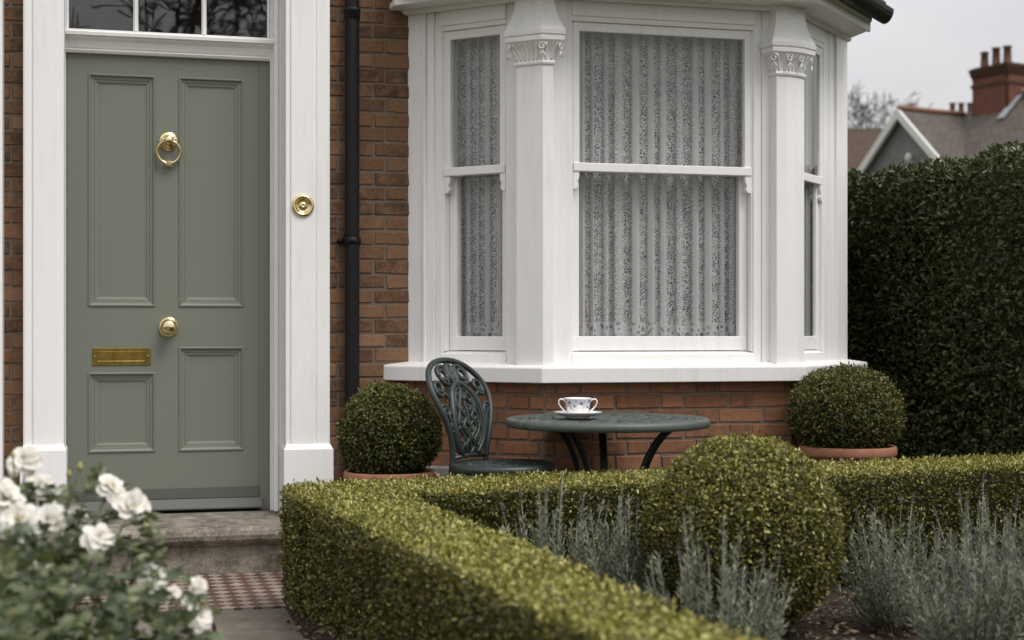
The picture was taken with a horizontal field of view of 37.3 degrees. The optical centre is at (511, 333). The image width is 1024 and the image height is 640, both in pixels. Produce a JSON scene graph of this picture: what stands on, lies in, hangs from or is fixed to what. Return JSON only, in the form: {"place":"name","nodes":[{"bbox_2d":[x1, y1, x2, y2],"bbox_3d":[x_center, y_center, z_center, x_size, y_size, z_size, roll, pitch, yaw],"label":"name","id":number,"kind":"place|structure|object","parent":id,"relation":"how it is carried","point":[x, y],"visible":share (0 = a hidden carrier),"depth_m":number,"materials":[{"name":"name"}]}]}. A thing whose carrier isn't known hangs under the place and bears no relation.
{"place":"outdoors","nodes":[
{"label":"outdoors","id":0,"kind":"place"},
{"bbox_2d":[0,571,285,619],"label":"tile path","id":1,"kind":"structure","parent":0,"point":[245,591],"depth_m":5.96,"materials":[{"name":"tile"}]},
{"bbox_2d":[8,608,303,639],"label":"slab path","id":2,"kind":"structure","parent":0,"point":[265,624],"depth_m":5.25,"materials":[{"name":"stone"}]},
{"bbox_2d":[211,620,215,631],"bbox_3d":[-0.931,1.046,3.374,2.900,0.048,6.000,0,0,-15],"label":"path bedding","id":3,"kind":"object","parent":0,"point":[213,626],"depth_m":5.28,"materials":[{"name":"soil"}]},
{"bbox_2d":[0,445,226,639],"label":"rose bush","id":4,"kind":"object","parent":3,"relation":"on","point":[59,592],"visible":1,"depth_m":3.19,"materials":[{"name":"green plant"}]},
{"bbox_2d":[282,581,1015,639],"bbox_3d":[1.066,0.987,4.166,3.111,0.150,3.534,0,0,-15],"label":"mulch","id":5,"kind":"object","parent":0,"point":[805,631],"visible":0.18,"depth_m":4.94,"materials":[{"name":"brown soil"}]},
{"bbox_2d":[498,471,610,582],"bbox_3d":[0.139,0.709,4.977,0.377,0.515,0.440,0,0,-15],"label":"lavender","id":6,"kind":"object","parent":5,"relation":"on","point":[544,541],"visible":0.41,"depth_m":5.00,"materials":[{"name":"green plant"}]},
{"bbox_2d":[568,490,661,611],"bbox_3d":[0.332,0.739,4.913,0.340,0.454,0.381,0,0,40],"label":"lavender","id":7,"kind":"object","parent":5,"relation":"on","point":[620,567],"visible":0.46,"depth_m":4.89,"materials":[{"name":"green plant"}]},
{"bbox_2d":[275,451,1023,639],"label":"box hedge","id":8,"kind":"object","parent":5,"relation":"on","point":[411,558],"visible":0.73,"depth_m":4.83,"materials":[{"name":"green plant"}]},
{"bbox_2d":[634,504,796,639],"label":"lavender","id":9,"kind":"object","parent":5,"relation":"on","point":[730,613],"visible":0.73,"depth_m":3.99,"materials":[{"name":"green plant"}]},
{"bbox_2d":[636,430,848,635],"bbox_3d":[0.735,0.644,4.845,0.672,0.674,0.662,0,0,-15],"label":"box ball","id":10,"kind":"object","parent":5,"relation":"on","point":[773,494],"visible":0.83,"depth_m":4.64,"materials":[{"name":"green plant"}]},
{"bbox_2d":[721,551,789,639],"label":"lavender","id":11,"kind":"object","parent":5,"relation":"on","point":[767,625],"visible":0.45,"depth_m":4.21,"materials":[{"name":"green plant"}]},
{"bbox_2d":[832,493,974,635],"bbox_3d":[1.268,0.742,4.912,0.494,0.449,0.452,0,0,-15],"label":"lavender","id":12,"kind":"object","parent":5,"relation":"on","point":[882,604],"visible":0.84,"depth_m":4.86,"materials":[{"name":"green plant"}]},
{"bbox_2d":[888,532,1023,639],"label":"lavender","id":13,"kind":"object","parent":5,"relation":"on","point":[971,624],"visible":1,"depth_m":4.34,"materials":[{"name":"green plant"}]},
{"bbox_2d":[914,474,1023,627],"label":"lavender","id":14,"kind":"object","parent":5,"relation":"on","point":[1006,541],"visible":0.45,"depth_m":4.92,"materials":[{"name":"green plant"}]},
{"bbox_2d":[970,531,1023,639],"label":"lavender","id":15,"kind":"object","parent":5,"relation":"on","point":[1019,601],"visible":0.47,"depth_m":4.41,"materials":[{"name":"green plant"}]},
{"bbox_2d":[1014,525,1023,583],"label":"lavender","id":16,"kind":"object","parent":5,"relation":"on","point":[1020,551],"visible":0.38,"depth_m":5.08,"materials":[{"name":"green plant"}]},
{"bbox_2d":[847,128,883,170],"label":"brown roofed house","id":17,"kind":"structure","parent":0,"point":[860,142],"depth_m":62.68,"materials":[{"name":"tile"}]},
{"bbox_2d":[847,0,1023,127],"label":"sky","id":18,"kind":"structure","parent":0,"point":[928,47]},
{"bbox_2d":[857,45,1023,174],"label":"gabled house","id":19,"kind":"structure","parent":0,"point":[914,135],"depth_m":46.92,"materials":[{"name":"brick"}]},
{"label":"patio","id":20,"kind":"structure","parent":0,"visible":0},
{"bbox_2d":[333,381,444,484],"bbox_3d":[-0.505,0.595,6.271,0.466,0.807,0.455,0,0,-15],"label":"potted box ball","id":21,"kind":"object","parent":20,"relation":"on","point":[387,430],"visible":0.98,"depth_m":6.14,"materials":[{"name":"green plant"}]},
{"bbox_2d":[425,357,554,483],"bbox_3d":[-0.071,0.546,6.079,0.502,0.899,0.434,0,0,29],"label":"garden chair","id":22,"kind":"object","parent":20,"relation":"on","point":[471,444],"visible":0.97,"depth_m":6.10,"materials":[{"name":"green metal"}]},
{"bbox_2d":[505,412,710,474],"bbox_3d":[0.390,0.671,6.199,0.836,0.656,0.836,0,0,-15],"label":"garden table","id":23,"kind":"object","parent":20,"relation":"on","point":[602,424],"visible":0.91,"depth_m":6.03,"materials":[{"name":"metal"}]},
{"bbox_2d":[554,411,601,417],"bbox_3d":[0.265,0.327,6.114,0.195,0.025,0.195,0,0,-15],"label":"saucer","id":24,"kind":"object","parent":23,"relation":"on","point":[577,415],"visible":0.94,"depth_m":6.05,"materials":[{"name":"white ceramic"}]},
{"bbox_2d":[558,397,597,412],"bbox_3d":[0.265,0.295,6.114,0.116,0.072,0.112,0,0,-44],"label":"two-handled soup cup","id":25,"kind":"object","parent":24,"relation":"on","point":[577,404],"visible":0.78,"depth_m":6.08,"materials":[{"name":"white ceramic"}]},
{"bbox_2d":[785,361,906,463],"bbox_3d":[1.472,0.557,6.698,0.537,0.882,0.546,0,0,-15],"label":"potted box ball","id":26,"kind":"object","parent":20,"relation":"on","point":[844,412],"visible":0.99,"depth_m":6.53,"materials":[{"name":"green plant"}]},
{"label":"ground","id":27,"kind":"structure","parent":0,"visible":0},
{"bbox_2d":[0,0,893,578],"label":"brick house","id":28,"kind":"structure","parent":27,"relation":"on","point":[230,256],"depth_m":6.80,"materials":[{"name":"paint"}]},
{"bbox_2d":[68,53,262,512],"bbox_3d":[-1.546,-0.224,6.789,0.850,2.031,0.130,0,0,-15],"label":"front door","id":29,"kind":"structure","parent":28,"relation":"in","point":[163,152],"depth_m":6.81,"materials":[{"name":"green paint"}]},
{"bbox_2d":[443,25,505,350],"bbox_3d":[-0.143,-0.646,6.839,0.357,1.452,0.111,0,0,30],"label":"sash window","id":30,"kind":"structure","parent":28,"relation":"in","point":[453,340],"depth_m":6.88,"materials":[{"name":"white paint"}]},
{"bbox_2d":[457,36,501,335],"bbox_3d":[-0.097,-0.665,6.882,0.470,1.430,0.047,0,0,30],"label":"lace curtain","id":31,"kind":"object","parent":28,"relation":"hanging from","point":[479,327],"visible":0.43,"depth_m":6.91,"materials":[{"name":"white fabric"}]},
{"bbox_2d":[579,32,741,335],"bbox_3d":[0.650,-0.665,6.860,0.940,1.430,0.052,0,0,-15],"label":"lace curtain","id":32,"kind":"object","parent":28,"relation":"hanging from","point":[662,326],"visible":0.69,"depth_m":6.86,"materials":[{"name":"white fabric"}]},
{"bbox_2d":[572,21,752,351],"bbox_3d":[0.662,-0.646,6.799,0.877,1.452,0.111,0,0,-15],"label":"sash window","id":33,"kind":"structure","parent":28,"relation":"in","point":[743,340],"depth_m":6.80,"materials":[{"name":"white paint"}]},
{"bbox_2d":[804,57,813,335],"bbox_3d":[1.386,-0.665,7.197,0.009,1.430,0.542,0,0,30],"label":"net curtain","id":34,"kind":"object","parent":28,"relation":"hanging from","point":[808,187],"visible":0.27,"depth_m":7.25,"materials":[{"name":"grey fabric"}]},
{"bbox_2d":[804,46,822,349],"bbox_3d":[1.390,-0.646,7.151,0.047,1.452,0.362,0,0,30],"label":"sash window","id":35,"kind":"structure","parent":28,"relation":"in","point":[815,342],"depth_m":7.27,"materials":[{"name":"white paint"}]},
{"bbox_2d":[847,81,932,127],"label":"bare tree","id":36,"kind":"object","parent":27,"relation":"on","point":[862,115],"visible":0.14,"depth_m":74.30,"materials":[{"name":"grey plant"}]},
{"bbox_2d":[847,140,1023,461],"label":"privet hedge","id":37,"kind":"object","parent":27,"relation":"on","point":[935,291],"visible":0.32,"depth_m":7.61,"materials":[{"name":"green plant"}]},
{"bbox_2d":[949,102,971,115],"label":"chimney house","id":38,"kind":"structure","parent":27,"relation":"on","point":[961,106],"depth_m":69.29,"materials":[{"name":"ceramic"}]}
]}

